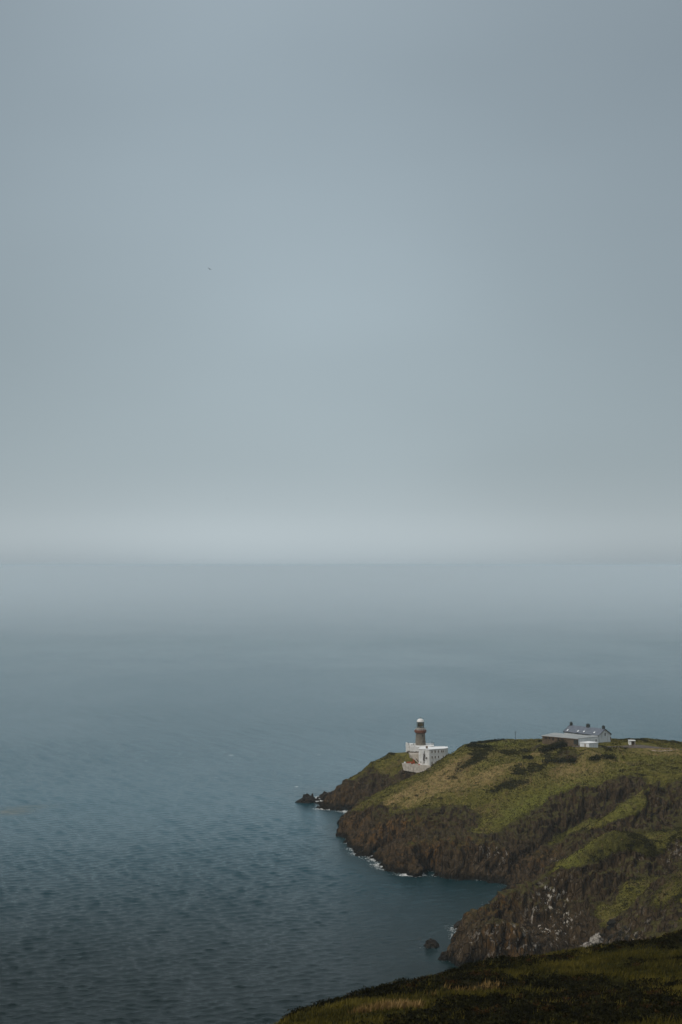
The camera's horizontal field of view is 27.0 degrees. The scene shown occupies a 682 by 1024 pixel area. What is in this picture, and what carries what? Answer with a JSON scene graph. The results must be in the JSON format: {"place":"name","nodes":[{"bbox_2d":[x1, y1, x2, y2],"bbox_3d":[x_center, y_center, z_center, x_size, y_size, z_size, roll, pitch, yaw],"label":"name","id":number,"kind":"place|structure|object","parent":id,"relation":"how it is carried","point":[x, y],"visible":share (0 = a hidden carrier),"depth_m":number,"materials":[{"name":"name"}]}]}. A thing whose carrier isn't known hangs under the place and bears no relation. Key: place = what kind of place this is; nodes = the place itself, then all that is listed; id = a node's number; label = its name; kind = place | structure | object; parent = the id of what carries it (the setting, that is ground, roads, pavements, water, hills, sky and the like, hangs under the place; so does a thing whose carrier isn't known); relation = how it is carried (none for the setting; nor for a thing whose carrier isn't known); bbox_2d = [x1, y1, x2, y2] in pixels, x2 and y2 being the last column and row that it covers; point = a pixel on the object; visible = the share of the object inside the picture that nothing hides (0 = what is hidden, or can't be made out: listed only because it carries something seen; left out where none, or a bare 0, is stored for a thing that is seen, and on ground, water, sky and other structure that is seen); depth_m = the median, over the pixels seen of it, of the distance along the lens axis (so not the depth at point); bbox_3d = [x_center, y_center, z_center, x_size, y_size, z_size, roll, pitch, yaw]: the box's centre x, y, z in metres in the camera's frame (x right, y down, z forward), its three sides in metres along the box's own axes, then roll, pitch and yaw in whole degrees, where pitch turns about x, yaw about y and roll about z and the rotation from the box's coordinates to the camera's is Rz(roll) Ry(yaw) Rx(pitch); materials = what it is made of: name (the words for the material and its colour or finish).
{"place":"outdoors","nodes":[
{"label":"outdoors","id":0,"kind":"place"},
{"bbox_2d":[0,568,681,1023],"bbox_3d":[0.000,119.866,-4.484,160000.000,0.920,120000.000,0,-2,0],"label":"sea","id":1,"kind":"structure","parent":0,"point":[176,744],"depth_m":1003.06,"materials":[{"name":"liquid"}]},
{"bbox_2d":[296,793,315,802],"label":"sea rock","id":2,"kind":"object","parent":1,"relation":"in","point":[307,798],"visible":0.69,"depth_m":718.93,"materials":[{"name":"grey stone"}]},
{"bbox_2d":[424,938,439,947],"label":"sea rock","id":3,"kind":"object","parent":1,"relation":"in","point":[431,943],"visible":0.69,"depth_m":447.27,"materials":[{"name":"stone"}]},
{"bbox_2d":[454,920,459,928],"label":"sea rock","id":4,"kind":"object","parent":1,"relation":"in","point":[456,925],"visible":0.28,"depth_m":471.10,"materials":[{"name":"grey stone"}]},
{"bbox_2d":[0,0,681,567],"label":"sky","id":5,"kind":"structure","parent":0,"point":[283,283],"materials":[{"name":"grey"}]},
{"bbox_2d":[288,935,681,1023],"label":"foreground hill","id":6,"kind":"structure","parent":0,"point":[583,981],"depth_m":113.35,"materials":[{"name":"green plant"}]},
{"bbox_2d":[348,978,502,1013],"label":"straw grass","id":7,"kind":"structure","parent":6,"relation":"on","point":[387,1003],"depth_m":97.13,"materials":[{"name":"brown plant"}]},
{"bbox_2d":[274,929,681,1023],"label":"grass tufts","id":8,"kind":"object","parent":6,"relation":"on","point":[333,1010],"visible":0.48,"depth_m":110.94,"materials":[{"name":"green plant"}]},
{"bbox_2d":[281,929,681,1023],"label":"gorse scrub","id":9,"kind":"object","parent":6,"relation":"on","point":[668,1005],"visible":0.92,"depth_m":98.77,"materials":[{"name":"green plant"}]},
{"bbox_2d":[315,739,681,966],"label":"headland","id":10,"kind":"structure","parent":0,"point":[535,906],"depth_m":556.81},
{"bbox_2d":[408,752,418,760],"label":"terrace wall","id":11,"kind":"structure","parent":10,"relation":"on","point":[413,755],"depth_m":715.86,"materials":[{"name":"white paint"}]},
{"bbox_2d":[402,763,429,772],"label":"forecourt wall","id":12,"kind":"structure","parent":10,"relation":"on","point":[416,768],"depth_m":707.36,"materials":[{"name":"beige concrete"}]},
{"bbox_2d":[406,742,433,751],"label":"lighthouse base building","id":13,"kind":"structure","parent":10,"relation":"on","point":[410,747],"depth_m":724.49,"materials":[{"name":"white paint"}]},
{"bbox_2d":[414,718,425,745],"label":"lighthouse","id":14,"kind":"object","parent":13,"relation":"on","point":[420,730],"visible":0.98,"depth_m":729.28,"materials":[{"name":"stone"}]},
{"bbox_2d":[419,746,447,766],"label":"keepers block","id":15,"kind":"structure","parent":10,"relation":"on","point":[434,754],"depth_m":709.30,"materials":[{"name":"white paint"}]},
{"bbox_2d":[465,743,495,747],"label":"scrub","id":16,"kind":"object","parent":10,"relation":"on","point":[479,745],"visible":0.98,"depth_m":661.93,"materials":[{"name":"green plant"}]},
{"bbox_2d":[470,738,504,743],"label":"hedge","id":17,"kind":"object","parent":10,"relation":"on","point":[491,740],"visible":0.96,"depth_m":673.10,"materials":[{"name":"green plant"}]},
{"bbox_2d":[347,738,681,926],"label":"tussock grass","id":18,"kind":"structure","parent":10,"relation":"on","point":[567,780],"depth_m":611.43,"materials":[{"name":"green plant"}]},
{"bbox_2d":[352,738,681,919],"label":"scrub","id":19,"kind":"object","parent":10,"relation":"on","point":[478,756],"visible":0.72,"depth_m":613.28,"materials":[{"name":"green plant"}]},
{"bbox_2d":[522,755,532,758],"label":"bush","id":20,"kind":"object","parent":10,"relation":"on","point":[528,756],"visible":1,"depth_m":633.48,"materials":[{"name":"green plant"}]},
{"bbox_2d":[383,739,678,845],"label":"dry tussock grass","id":21,"kind":"structure","parent":10,"relation":"on","point":[418,785],"depth_m":626.05,"materials":[{"name":"beige plant"}]},
{"bbox_2d":[537,739,567,752],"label":"hedge","id":22,"kind":"object","parent":10,"relation":"on","point":[559,744],"visible":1,"depth_m":638.68,"materials":[{"name":"green plant"}]},
{"bbox_2d":[540,757,578,763],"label":"bush","id":23,"kind":"object","parent":10,"relation":"on","point":[562,759],"visible":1,"depth_m":625.69,"materials":[{"name":"green plant"}]},
{"bbox_2d":[541,733,587,745],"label":"long low building","id":24,"kind":"structure","parent":10,"relation":"on","point":[570,739],"depth_m":643.15,"materials":[{"name":"grey brick"}]},
{"bbox_2d":[580,942,590,947],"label":"whitened rock","id":25,"kind":"object","parent":10,"relation":"on","point":[585,944],"visible":0.29,"depth_m":436.28,"materials":[{"name":"white stone"}]},
{"bbox_2d":[563,722,611,742],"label":"cottage","id":26,"kind":"structure","parent":10,"relation":"on","point":[603,734],"depth_m":650.80,"materials":[{"name":"grey stone"}]},
{"bbox_2d":[578,735,598,744],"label":"annex","id":27,"kind":"object","parent":10,"relation":"on","point":[593,738],"visible":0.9,"depth_m":638.72,"materials":[{"name":"white paint"}]},
{"bbox_2d":[579,741,598,747],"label":"square hut","id":28,"kind":"object","parent":10,"relation":"on","point":[589,744],"visible":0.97,"depth_m":629.99,"materials":[{"name":"white paint"}]},
{"bbox_2d":[588,933,603,945],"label":"whitened rock","id":29,"kind":"object","parent":10,"relation":"on","point":[596,938],"visible":0.47,"depth_m":435.34,"materials":[{"name":"white stone"}]},
{"bbox_2d":[588,753,616,760],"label":"bush","id":30,"kind":"object","parent":10,"relation":"on","point":[609,756],"visible":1,"depth_m":618.97,"materials":[{"name":"green plant"}]},
{"bbox_2d":[607,918,616,925],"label":"boulder","id":31,"kind":"object","parent":10,"relation":"on","point":[611,922],"visible":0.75,"depth_m":438.64,"materials":[{"name":"grey stone"}]},
{"bbox_2d":[628,740,635,744],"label":"open fronted hut","id":32,"kind":"object","parent":10,"relation":"on","point":[630,742],"visible":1,"depth_m":638.72,"materials":[{"name":"white paint"}]},
{"bbox_2d":[607,745,681,749],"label":"driveway","id":33,"kind":"structure","parent":0,"point":[636,746],"depth_m":636.15,"materials":[{"name":"grey asphalt"}]}
]}

